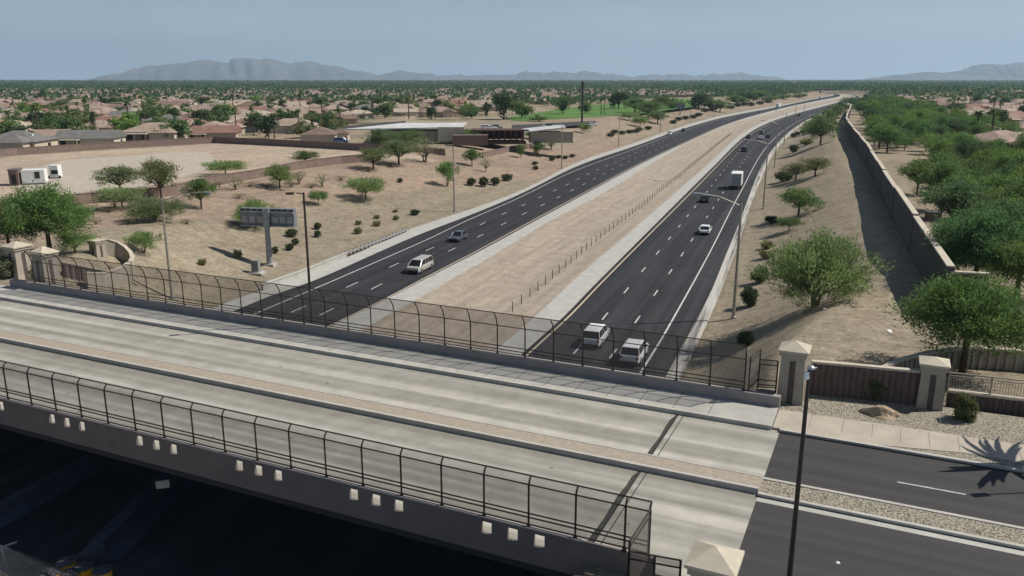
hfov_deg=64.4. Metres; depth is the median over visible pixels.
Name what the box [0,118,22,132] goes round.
shade tree
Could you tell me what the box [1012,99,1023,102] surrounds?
house
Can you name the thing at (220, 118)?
shade tree
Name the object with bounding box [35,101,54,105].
house
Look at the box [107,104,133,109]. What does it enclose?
house
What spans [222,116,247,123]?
house
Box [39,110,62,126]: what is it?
shade tree
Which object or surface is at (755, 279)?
shrub
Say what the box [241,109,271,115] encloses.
house
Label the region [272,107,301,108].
house
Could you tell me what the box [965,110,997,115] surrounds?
house
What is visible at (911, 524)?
kerb
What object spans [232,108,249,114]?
house
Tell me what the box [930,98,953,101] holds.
house
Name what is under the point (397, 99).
shade tree
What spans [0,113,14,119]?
house
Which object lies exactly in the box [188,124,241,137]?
house
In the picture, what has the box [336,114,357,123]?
house
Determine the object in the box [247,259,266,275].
equipment cabinet
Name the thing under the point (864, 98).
mesquite tree
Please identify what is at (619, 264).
yellow lane line
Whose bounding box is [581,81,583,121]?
tall pole
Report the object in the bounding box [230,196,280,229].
palo verde
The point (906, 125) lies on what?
mesquite tree
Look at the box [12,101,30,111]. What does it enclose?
shade tree
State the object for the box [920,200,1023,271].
mesquite tree
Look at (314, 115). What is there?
shade tree
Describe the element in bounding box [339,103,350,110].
house
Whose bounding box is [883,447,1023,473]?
verge
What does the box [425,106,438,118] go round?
shade tree
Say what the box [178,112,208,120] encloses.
house
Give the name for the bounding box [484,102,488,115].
cypress tree
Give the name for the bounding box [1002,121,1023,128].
house
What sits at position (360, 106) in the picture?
house
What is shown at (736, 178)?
box truck
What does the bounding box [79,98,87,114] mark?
palm tree
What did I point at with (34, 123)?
shade tree
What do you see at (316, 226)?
shrub
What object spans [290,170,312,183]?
sparse tree
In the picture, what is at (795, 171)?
mesquite tree
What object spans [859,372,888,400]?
shrub
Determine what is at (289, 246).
shrub
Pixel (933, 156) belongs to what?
mesquite tree
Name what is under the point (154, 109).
shade tree
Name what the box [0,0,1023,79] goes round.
sky
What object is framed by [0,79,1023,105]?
woodland
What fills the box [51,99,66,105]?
shade tree
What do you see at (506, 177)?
shrub
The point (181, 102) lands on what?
house
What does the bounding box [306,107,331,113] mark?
house
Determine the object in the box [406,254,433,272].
minivan
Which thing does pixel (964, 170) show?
mesquite tree
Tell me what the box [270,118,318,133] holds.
house
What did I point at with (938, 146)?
mesquite tree
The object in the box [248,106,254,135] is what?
palm tree
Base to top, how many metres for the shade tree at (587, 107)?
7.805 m
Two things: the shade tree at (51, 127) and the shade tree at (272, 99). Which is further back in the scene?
the shade tree at (272, 99)
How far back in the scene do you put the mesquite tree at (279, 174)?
160.91 m
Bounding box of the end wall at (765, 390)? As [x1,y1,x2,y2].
[756,388,775,393]
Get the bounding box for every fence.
[0,360,652,557]
[24,251,746,390]
[627,509,651,575]
[627,550,681,575]
[748,349,761,390]
[757,359,778,392]
[947,371,1023,396]
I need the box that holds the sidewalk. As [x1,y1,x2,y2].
[773,409,1023,462]
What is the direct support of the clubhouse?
on the ground at (214, 234)
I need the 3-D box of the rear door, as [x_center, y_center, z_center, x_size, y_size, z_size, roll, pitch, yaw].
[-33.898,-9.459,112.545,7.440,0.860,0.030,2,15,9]
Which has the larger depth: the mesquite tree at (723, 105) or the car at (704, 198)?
the mesquite tree at (723, 105)
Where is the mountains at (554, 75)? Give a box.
[489,71,785,79]
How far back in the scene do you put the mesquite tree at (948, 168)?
124.38 m
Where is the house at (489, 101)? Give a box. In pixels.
[464,100,491,103]
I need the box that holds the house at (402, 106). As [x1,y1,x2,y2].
[390,104,419,114]
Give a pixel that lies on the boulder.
(882, 412)
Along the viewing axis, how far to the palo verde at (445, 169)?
189.97 m
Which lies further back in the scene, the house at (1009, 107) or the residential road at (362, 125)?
the house at (1009, 107)
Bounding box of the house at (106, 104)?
[90,103,110,106]
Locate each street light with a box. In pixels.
[161,191,211,299]
[285,192,312,322]
[446,146,455,211]
[561,124,562,168]
[692,192,741,318]
[744,139,768,208]
[761,120,777,167]
[787,365,816,575]
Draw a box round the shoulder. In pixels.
[666,91,859,378]
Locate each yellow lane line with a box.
[329,104,797,325]
[526,108,816,355]
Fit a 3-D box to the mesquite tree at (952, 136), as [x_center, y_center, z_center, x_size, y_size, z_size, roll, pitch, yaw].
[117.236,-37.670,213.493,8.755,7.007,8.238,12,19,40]
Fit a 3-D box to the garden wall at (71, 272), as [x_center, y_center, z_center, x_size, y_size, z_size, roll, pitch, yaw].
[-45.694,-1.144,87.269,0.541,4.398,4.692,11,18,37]
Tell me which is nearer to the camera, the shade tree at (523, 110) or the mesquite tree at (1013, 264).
the mesquite tree at (1013, 264)
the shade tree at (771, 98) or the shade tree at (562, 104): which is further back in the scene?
the shade tree at (771, 98)
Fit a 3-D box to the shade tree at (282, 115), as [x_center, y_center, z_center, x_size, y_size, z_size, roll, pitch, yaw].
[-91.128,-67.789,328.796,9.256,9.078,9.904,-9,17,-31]
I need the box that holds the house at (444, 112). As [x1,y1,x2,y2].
[419,107,456,117]
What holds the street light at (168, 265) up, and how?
on the ground at (214, 234)
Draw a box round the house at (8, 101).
[2,99,25,102]
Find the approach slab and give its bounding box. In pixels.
[595,413,779,575]
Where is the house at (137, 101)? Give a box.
[129,100,145,104]
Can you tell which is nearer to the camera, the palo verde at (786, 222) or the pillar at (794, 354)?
the pillar at (794, 354)
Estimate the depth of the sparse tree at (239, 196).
149.27 m
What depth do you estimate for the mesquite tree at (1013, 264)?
73.83 m
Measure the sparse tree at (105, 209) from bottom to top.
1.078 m
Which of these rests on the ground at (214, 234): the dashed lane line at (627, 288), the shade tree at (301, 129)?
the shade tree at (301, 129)
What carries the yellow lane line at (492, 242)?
on the freeway road at (443, 256)
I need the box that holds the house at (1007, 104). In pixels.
[990,102,1023,105]
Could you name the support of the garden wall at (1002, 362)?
on the ground at (214, 234)
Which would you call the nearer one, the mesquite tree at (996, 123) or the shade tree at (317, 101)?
the mesquite tree at (996, 123)
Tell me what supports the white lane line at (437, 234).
on the freeway road at (443, 256)
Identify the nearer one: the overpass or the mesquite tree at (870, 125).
the overpass
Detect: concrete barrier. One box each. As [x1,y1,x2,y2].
[0,455,102,529]
[76,472,194,560]
[260,252,346,289]
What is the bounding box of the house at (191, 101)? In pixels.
[188,98,196,104]
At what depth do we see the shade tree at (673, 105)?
580.89 m
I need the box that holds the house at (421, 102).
[415,101,430,106]
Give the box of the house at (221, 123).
[203,121,246,134]
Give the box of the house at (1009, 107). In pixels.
[986,106,1018,109]
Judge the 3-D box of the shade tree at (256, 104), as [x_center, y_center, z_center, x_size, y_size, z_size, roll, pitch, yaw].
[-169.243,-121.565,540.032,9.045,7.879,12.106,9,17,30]
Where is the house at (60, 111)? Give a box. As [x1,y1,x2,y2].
[51,107,84,114]
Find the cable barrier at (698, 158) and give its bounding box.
[512,121,757,311]
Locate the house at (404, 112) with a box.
[392,108,418,115]
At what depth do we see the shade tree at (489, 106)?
478.20 m
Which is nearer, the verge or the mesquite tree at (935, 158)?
the verge
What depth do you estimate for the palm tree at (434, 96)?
429.13 m
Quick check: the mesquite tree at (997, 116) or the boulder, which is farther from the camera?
the mesquite tree at (997, 116)
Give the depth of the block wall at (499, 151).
258.89 m
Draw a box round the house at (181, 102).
[171,101,192,104]
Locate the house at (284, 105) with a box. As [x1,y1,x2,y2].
[279,103,292,106]
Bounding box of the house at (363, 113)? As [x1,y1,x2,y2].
[345,109,373,117]
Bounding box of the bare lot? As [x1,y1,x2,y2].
[18,152,219,194]
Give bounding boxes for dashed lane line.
[292,119,725,311]
[320,113,755,314]
[573,174,720,353]
[609,119,792,357]
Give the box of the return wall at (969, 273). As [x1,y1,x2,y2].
[951,270,989,287]
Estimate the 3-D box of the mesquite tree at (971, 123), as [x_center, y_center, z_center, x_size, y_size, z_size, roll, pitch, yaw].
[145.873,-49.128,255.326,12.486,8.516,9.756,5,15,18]
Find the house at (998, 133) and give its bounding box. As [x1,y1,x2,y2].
[971,128,1020,151]
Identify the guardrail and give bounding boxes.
[340,228,406,254]
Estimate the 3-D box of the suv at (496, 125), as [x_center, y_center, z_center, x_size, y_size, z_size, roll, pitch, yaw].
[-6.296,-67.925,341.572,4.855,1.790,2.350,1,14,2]
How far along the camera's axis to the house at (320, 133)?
266.38 m
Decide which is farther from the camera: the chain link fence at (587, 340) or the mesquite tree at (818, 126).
the mesquite tree at (818, 126)
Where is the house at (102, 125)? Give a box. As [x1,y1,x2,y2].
[78,119,118,129]
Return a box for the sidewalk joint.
[809,416,1022,460]
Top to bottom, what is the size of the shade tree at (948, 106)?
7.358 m
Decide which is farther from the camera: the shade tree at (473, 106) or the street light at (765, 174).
the shade tree at (473, 106)
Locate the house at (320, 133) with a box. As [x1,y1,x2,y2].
[299,126,350,141]
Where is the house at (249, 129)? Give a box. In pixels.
[228,118,263,131]
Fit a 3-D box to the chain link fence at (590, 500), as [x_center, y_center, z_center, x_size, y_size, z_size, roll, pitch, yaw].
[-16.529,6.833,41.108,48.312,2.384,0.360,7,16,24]
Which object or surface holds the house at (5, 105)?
on the ground at (214, 234)
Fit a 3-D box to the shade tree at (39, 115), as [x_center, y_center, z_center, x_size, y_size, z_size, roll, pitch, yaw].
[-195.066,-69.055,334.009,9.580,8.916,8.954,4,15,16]
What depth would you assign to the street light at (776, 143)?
242.49 m
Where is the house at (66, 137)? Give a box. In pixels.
[53,129,126,144]
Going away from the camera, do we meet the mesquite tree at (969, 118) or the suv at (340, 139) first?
the suv at (340, 139)
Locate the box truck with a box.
[730,171,742,188]
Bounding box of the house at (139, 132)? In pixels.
[123,120,191,140]
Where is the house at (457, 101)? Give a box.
[449,100,463,103]
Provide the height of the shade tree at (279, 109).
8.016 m
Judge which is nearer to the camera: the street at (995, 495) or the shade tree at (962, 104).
the street at (995, 495)
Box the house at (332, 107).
[324,104,348,111]
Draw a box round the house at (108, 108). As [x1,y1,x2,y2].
[90,106,117,110]
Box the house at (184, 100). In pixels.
[159,99,188,102]
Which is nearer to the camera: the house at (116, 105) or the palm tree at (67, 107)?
the palm tree at (67, 107)
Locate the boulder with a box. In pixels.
[858,405,900,419]
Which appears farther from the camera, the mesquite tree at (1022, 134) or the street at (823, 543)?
the mesquite tree at (1022, 134)
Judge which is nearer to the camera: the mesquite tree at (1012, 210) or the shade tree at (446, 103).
the mesquite tree at (1012, 210)
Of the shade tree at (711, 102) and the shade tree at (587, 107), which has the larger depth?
the shade tree at (711, 102)
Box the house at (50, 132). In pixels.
[29,129,69,136]
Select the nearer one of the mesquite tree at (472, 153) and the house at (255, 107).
the mesquite tree at (472, 153)
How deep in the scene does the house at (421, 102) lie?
572.34 m
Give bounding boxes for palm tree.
[3,109,11,121]
[27,111,34,129]
[28,102,39,129]
[58,106,64,116]
[64,105,70,118]
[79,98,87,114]
[121,100,131,112]
[230,106,237,124]
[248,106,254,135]
[269,113,276,138]
[294,109,300,132]
[318,98,323,118]
[405,96,410,118]
[431,94,438,117]
[971,110,984,128]
[988,107,1001,130]
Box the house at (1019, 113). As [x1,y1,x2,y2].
[984,110,1023,121]
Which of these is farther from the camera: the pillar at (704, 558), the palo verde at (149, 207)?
the palo verde at (149, 207)
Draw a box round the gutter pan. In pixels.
[756,497,1023,555]
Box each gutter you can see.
[0,92,842,553]
[214,92,833,310]
[495,91,854,354]
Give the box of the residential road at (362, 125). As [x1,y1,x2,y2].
[337,121,404,128]
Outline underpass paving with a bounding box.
[0,428,548,575]
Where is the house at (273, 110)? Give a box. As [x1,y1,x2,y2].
[262,107,277,112]
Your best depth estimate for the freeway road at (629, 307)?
109.60 m
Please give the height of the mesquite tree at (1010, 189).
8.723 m
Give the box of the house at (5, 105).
[0,103,13,107]
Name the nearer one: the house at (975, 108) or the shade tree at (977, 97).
the house at (975, 108)
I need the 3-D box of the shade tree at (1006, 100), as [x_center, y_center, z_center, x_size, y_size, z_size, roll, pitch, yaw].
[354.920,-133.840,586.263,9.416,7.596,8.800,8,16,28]
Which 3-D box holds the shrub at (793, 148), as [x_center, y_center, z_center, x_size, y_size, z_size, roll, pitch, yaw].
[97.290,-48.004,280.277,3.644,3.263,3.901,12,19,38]
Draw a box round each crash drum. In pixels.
[40,566,61,575]
[55,555,76,571]
[59,567,79,575]
[73,561,92,575]
[91,564,111,575]
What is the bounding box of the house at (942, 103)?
[936,101,950,106]
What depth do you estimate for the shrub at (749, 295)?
92.99 m
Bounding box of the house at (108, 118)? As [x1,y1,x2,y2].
[83,116,124,123]
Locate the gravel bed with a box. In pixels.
[780,388,1023,444]
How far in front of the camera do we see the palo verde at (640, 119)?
423.31 m
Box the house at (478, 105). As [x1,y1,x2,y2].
[460,102,484,111]
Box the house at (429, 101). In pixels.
[423,99,442,105]
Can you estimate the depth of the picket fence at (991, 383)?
47.59 m
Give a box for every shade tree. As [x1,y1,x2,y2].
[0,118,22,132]
[0,123,34,133]
[1,109,28,121]
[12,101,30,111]
[20,107,43,112]
[24,109,44,122]
[26,119,45,128]
[39,103,58,110]
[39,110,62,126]
[42,125,56,128]
[46,115,76,128]
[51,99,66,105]
[55,112,74,123]
[65,109,95,125]
[65,120,93,129]
[78,106,97,115]
[98,98,107,103]
[103,111,140,129]
[107,97,115,102]
[113,118,139,130]
[114,96,126,101]
[131,104,155,119]
[139,98,155,107]
[145,105,166,117]
[145,110,170,122]
[148,123,168,137]
[162,116,194,137]
[166,106,181,115]
[179,103,191,112]
[188,109,211,120]
[190,117,205,124]
[196,96,207,103]
[206,104,231,120]
[206,109,230,121]
[213,102,233,113]
[241,111,263,131]
[249,95,265,100]
[251,99,263,105]
[256,115,279,138]
[266,96,277,101]
[267,108,286,116]
[275,110,297,119]
[277,99,287,105]
[289,119,313,134]
[305,112,320,121]
[315,97,327,104]
[316,111,335,122]
[318,112,349,128]
[325,122,342,129]
[328,110,344,120]
[347,101,356,110]
[358,100,371,104]
[361,105,370,111]
[371,97,382,103]
[374,103,392,117]
[380,101,397,107]
[389,97,403,102]
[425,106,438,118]
[433,99,441,106]
[440,100,456,109]
[457,106,470,115]
[459,100,470,107]
[463,106,478,118]
[464,102,480,111]
[480,104,492,111]
[492,91,518,119]
[509,100,534,117]
[528,114,548,121]
[553,95,571,113]
[578,101,591,113]
[607,91,630,108]
[665,97,686,109]
[685,93,711,108]
[700,96,727,109]
[723,94,750,102]
[738,92,760,100]
[749,91,768,98]
[761,94,780,99]
[777,93,792,98]
[792,92,807,96]
[806,110,840,123]
[819,105,847,116]
[828,101,855,109]
[837,97,855,103]
[946,100,956,108]
[953,103,966,109]
[971,95,982,100]
[995,108,1011,122]
[998,98,1010,102]
[1017,105,1023,111]
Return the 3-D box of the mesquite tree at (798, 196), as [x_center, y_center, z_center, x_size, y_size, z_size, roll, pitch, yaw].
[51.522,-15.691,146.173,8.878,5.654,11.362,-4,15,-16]
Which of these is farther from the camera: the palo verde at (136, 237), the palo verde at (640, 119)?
the palo verde at (640, 119)
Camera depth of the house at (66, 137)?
247.70 m
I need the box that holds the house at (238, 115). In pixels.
[228,114,245,118]
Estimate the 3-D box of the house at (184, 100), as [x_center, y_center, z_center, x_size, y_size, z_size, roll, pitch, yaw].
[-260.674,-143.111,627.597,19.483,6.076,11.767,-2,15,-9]
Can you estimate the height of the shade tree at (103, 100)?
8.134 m
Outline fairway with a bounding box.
[501,99,696,120]
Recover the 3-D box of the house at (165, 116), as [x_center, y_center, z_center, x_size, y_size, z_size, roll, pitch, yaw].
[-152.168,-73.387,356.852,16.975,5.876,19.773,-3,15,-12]
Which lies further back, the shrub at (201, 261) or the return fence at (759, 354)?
the shrub at (201, 261)
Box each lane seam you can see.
[314,152,648,317]
[566,155,735,361]
[605,162,742,363]
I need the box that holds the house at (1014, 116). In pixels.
[974,114,1021,120]
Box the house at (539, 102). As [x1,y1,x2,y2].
[530,98,549,104]
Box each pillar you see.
[0,241,33,280]
[27,246,61,284]
[86,238,107,257]
[684,539,744,575]
[777,340,811,405]
[916,355,950,410]
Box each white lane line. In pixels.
[255,105,785,313]
[639,115,811,372]
[897,481,965,494]
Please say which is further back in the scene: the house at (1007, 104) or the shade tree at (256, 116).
the house at (1007, 104)
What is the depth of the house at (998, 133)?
226.87 m
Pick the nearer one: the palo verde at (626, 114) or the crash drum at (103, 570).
the crash drum at (103, 570)
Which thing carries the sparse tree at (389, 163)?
on the ground at (214, 234)
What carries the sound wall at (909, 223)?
on the ground at (214, 234)
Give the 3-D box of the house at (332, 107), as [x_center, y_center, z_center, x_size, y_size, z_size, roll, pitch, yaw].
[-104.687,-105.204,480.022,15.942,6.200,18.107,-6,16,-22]
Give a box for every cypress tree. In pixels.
[89,109,97,129]
[324,115,329,128]
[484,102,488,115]
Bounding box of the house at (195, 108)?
[190,105,213,111]
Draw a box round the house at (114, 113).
[108,111,144,120]
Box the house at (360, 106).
[352,104,377,112]
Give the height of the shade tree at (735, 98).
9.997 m
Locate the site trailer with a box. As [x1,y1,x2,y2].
[7,167,48,185]
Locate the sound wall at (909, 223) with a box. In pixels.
[845,104,954,285]
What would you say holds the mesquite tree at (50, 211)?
on the ground at (214, 234)
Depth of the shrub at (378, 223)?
145.72 m
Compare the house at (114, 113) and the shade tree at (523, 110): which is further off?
the shade tree at (523, 110)
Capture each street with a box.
[737,496,1023,575]
[764,433,1023,526]
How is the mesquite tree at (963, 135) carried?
on the ground at (214, 234)
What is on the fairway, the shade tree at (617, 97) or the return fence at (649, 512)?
the shade tree at (617, 97)
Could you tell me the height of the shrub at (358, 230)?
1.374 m
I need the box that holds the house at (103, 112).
[82,108,110,115]
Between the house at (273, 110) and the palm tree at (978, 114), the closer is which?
the palm tree at (978, 114)
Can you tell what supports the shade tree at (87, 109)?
on the ground at (214, 234)
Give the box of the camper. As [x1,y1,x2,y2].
[48,164,62,178]
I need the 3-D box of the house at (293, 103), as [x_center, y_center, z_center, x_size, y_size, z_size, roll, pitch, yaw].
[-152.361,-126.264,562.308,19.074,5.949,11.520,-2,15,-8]
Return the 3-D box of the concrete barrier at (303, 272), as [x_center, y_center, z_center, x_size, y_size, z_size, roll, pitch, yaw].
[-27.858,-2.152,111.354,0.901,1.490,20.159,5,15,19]
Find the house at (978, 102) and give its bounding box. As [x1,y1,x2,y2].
[967,101,989,104]
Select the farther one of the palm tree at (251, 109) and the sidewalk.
the palm tree at (251, 109)
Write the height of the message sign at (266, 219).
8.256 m
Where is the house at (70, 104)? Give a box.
[59,103,82,106]
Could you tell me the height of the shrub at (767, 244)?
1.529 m
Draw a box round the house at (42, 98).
[31,97,50,100]
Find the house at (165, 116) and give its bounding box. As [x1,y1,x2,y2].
[142,114,181,121]
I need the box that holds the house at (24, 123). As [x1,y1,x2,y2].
[13,120,34,127]
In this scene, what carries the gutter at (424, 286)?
on the ground at (214, 234)
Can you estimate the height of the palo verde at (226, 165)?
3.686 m
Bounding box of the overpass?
[0,278,780,575]
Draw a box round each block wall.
[0,137,213,156]
[62,154,370,205]
[214,137,444,155]
[482,143,533,157]
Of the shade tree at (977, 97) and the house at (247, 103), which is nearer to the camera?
the house at (247, 103)
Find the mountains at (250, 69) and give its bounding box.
[88,58,490,79]
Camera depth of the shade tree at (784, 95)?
977.50 m
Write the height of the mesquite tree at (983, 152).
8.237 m
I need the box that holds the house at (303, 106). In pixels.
[286,103,318,108]
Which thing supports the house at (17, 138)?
on the ground at (214, 234)
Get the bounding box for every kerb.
[758,492,1023,549]
[763,477,1023,529]
[779,428,1023,472]
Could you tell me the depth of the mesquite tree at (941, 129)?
242.45 m
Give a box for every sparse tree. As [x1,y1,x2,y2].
[97,206,116,211]
[178,218,200,223]
[224,174,247,189]
[231,192,249,198]
[242,181,257,186]
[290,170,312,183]
[312,172,332,186]
[382,161,401,165]
[409,133,447,161]
[477,155,493,171]
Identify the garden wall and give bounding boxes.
[61,261,106,281]
[84,237,135,291]
[809,359,920,404]
[882,347,1023,370]
[945,388,1023,416]
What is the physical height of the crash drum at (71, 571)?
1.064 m
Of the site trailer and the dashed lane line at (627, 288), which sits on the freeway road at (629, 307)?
the dashed lane line at (627, 288)
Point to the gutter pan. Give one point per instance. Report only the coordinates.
(905, 529)
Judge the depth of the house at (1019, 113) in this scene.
362.97 m
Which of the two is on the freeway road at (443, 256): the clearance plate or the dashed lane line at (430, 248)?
the dashed lane line at (430, 248)
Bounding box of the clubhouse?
[343,122,572,145]
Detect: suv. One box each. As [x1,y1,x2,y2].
[333,137,348,142]
[492,124,502,127]
[581,323,609,347]
[619,338,648,364]
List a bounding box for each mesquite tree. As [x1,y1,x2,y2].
[0,179,101,247]
[0,192,20,243]
[89,164,141,186]
[132,155,182,198]
[178,176,219,208]
[260,163,298,187]
[288,150,324,159]
[356,145,392,169]
[361,128,402,144]
[378,137,421,165]
[381,129,430,143]
[460,128,486,133]
[461,149,482,165]
[620,97,652,111]
[628,99,667,116]
[644,110,673,123]
[651,94,678,106]
[709,101,734,111]
[776,185,832,215]
[778,162,811,179]
[796,157,834,175]
[797,119,821,138]
[800,114,848,144]
[851,101,865,114]
[852,96,867,103]
[858,107,876,118]
[860,120,884,144]
[861,120,893,148]
[862,118,884,134]
[864,106,889,117]
[867,122,916,151]
[870,100,881,105]
[876,267,1023,375]
[887,113,910,126]
[889,129,908,147]
[893,156,941,194]
[895,132,918,150]
[898,117,924,133]
[902,101,916,107]
[903,104,913,109]
[903,129,917,143]
[905,112,916,124]
[909,108,933,119]
[910,155,978,209]
[911,172,998,218]
[913,118,938,135]
[913,119,934,136]
[914,98,929,104]
[914,132,933,149]
[914,173,997,220]
[915,131,939,151]
[918,101,936,108]
[919,137,956,161]
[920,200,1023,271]
[921,132,953,150]
[923,123,950,135]
[925,149,952,160]
[928,151,955,163]
[929,113,952,124]
[931,114,958,133]
[933,137,1004,160]
[935,105,947,113]
[938,152,967,163]
[940,131,960,136]
[943,156,997,174]
[944,108,971,115]
[945,116,970,132]
[949,133,969,142]
[953,131,987,149]
[956,113,979,121]
[957,162,987,183]
[957,239,1023,296]
[964,122,990,134]
[966,118,989,131]
[967,145,998,170]
[973,114,1000,124]
[974,169,1023,195]
[976,196,1023,233]
[977,148,1023,172]
[977,196,1023,216]
[979,185,1015,209]
[981,114,1000,123]
[982,140,998,149]
[982,174,1023,204]
[985,114,1001,127]
[985,136,1007,148]
[990,120,1021,132]
[993,193,1023,202]
[997,159,1023,174]
[1006,118,1021,130]
[1010,131,1023,142]
[1011,135,1023,151]
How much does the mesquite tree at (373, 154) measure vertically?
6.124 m
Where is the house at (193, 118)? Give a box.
[179,118,208,122]
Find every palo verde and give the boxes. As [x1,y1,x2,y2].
[53,232,99,252]
[86,185,150,208]
[114,195,191,222]
[122,229,163,252]
[200,159,250,173]
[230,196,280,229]
[306,190,328,204]
[339,175,390,199]
[432,160,460,185]
[515,144,526,156]
[529,141,546,155]
[544,143,554,149]
[577,123,591,130]
[618,112,639,119]
[629,115,648,124]
[741,217,895,313]
[774,216,805,230]
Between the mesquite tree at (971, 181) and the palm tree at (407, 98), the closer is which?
the mesquite tree at (971, 181)
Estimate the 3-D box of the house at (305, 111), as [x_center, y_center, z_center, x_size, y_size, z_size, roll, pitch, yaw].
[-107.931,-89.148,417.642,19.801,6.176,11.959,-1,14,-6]
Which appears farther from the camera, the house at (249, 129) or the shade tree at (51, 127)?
the house at (249, 129)
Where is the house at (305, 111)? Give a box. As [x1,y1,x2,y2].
[282,108,322,119]
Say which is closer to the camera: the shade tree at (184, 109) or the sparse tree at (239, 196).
the sparse tree at (239, 196)
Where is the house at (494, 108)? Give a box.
[481,104,498,110]
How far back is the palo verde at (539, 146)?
266.10 m
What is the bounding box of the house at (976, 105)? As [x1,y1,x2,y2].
[952,104,988,110]
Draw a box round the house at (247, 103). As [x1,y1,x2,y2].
[236,101,266,105]
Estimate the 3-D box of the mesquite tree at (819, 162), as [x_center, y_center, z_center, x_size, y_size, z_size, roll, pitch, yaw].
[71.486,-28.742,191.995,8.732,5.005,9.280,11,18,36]
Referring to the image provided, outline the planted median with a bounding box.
[759,480,1023,544]
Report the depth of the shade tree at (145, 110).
386.20 m
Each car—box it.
[448,230,468,241]
[698,224,711,234]
[700,195,710,202]
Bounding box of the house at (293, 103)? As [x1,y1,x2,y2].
[277,101,306,105]
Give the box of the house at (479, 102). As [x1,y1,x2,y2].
[468,101,484,103]
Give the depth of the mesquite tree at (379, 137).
240.04 m
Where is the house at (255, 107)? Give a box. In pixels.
[235,106,266,109]
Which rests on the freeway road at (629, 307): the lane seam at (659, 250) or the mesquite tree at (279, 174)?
the lane seam at (659, 250)
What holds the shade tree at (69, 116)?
on the ground at (214, 234)
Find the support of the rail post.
on the median ground at (520, 269)
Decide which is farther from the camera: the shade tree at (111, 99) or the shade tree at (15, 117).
the shade tree at (111, 99)
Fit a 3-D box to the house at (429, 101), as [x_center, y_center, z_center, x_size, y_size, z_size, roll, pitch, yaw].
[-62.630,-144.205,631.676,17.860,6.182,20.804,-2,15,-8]
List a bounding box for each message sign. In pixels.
[239,207,296,266]
[676,103,684,114]
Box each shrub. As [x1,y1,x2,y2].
[0,256,14,278]
[197,258,206,264]
[233,249,242,257]
[271,246,278,252]
[284,228,299,236]
[284,243,293,249]
[291,238,299,244]
[313,222,321,229]
[314,230,321,236]
[353,227,362,233]
[373,220,380,225]
[409,209,419,214]
[466,177,476,185]
[478,176,488,186]
[489,177,499,184]
[501,174,512,180]
[734,330,755,347]
[740,286,759,306]
[750,267,768,282]
[758,249,775,258]
[760,240,776,248]
[764,216,776,222]
[773,171,794,181]
[789,144,799,152]
[799,138,813,144]
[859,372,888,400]
[952,391,980,423]
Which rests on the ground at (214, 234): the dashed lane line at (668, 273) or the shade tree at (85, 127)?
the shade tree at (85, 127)
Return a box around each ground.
[0,80,1023,575]
[0,91,853,575]
[512,121,595,127]
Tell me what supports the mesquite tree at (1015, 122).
on the ground at (214, 234)
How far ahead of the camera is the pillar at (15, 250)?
80.42 m
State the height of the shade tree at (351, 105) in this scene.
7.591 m
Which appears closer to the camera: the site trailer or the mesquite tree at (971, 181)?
the mesquite tree at (971, 181)
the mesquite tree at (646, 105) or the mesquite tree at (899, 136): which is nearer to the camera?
the mesquite tree at (899, 136)
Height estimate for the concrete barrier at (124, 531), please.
1.300 m
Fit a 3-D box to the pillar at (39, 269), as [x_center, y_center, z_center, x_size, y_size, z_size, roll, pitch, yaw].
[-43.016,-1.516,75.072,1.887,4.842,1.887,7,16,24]
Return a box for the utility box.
[924,210,942,220]
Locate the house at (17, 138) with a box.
[0,130,58,148]
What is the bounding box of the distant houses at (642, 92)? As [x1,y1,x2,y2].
[0,88,1023,99]
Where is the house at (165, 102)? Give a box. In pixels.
[154,101,178,104]
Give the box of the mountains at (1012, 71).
[855,62,1023,79]
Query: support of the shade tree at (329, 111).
on the ground at (214, 234)
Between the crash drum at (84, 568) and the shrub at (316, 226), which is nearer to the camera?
the crash drum at (84, 568)
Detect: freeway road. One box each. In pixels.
[235,91,840,325]
[521,91,859,376]
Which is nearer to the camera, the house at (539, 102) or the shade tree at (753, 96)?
the house at (539, 102)
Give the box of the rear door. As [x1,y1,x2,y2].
[242,216,292,222]
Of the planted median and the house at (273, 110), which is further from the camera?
the house at (273, 110)
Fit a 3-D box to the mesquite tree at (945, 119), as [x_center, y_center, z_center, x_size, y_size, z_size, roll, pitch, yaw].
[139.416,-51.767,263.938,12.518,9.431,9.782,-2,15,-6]
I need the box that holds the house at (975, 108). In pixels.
[963,106,990,109]
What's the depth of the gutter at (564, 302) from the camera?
111.65 m
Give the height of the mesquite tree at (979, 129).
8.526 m
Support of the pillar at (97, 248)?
on the ground at (214, 234)
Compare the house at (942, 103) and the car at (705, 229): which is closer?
the car at (705, 229)
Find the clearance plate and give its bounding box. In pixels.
[155,479,169,488]
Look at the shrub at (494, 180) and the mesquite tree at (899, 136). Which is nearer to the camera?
the shrub at (494, 180)
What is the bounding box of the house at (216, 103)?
[203,103,233,106]
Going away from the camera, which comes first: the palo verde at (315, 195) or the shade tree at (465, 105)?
the palo verde at (315, 195)
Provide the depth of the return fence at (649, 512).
30.39 m

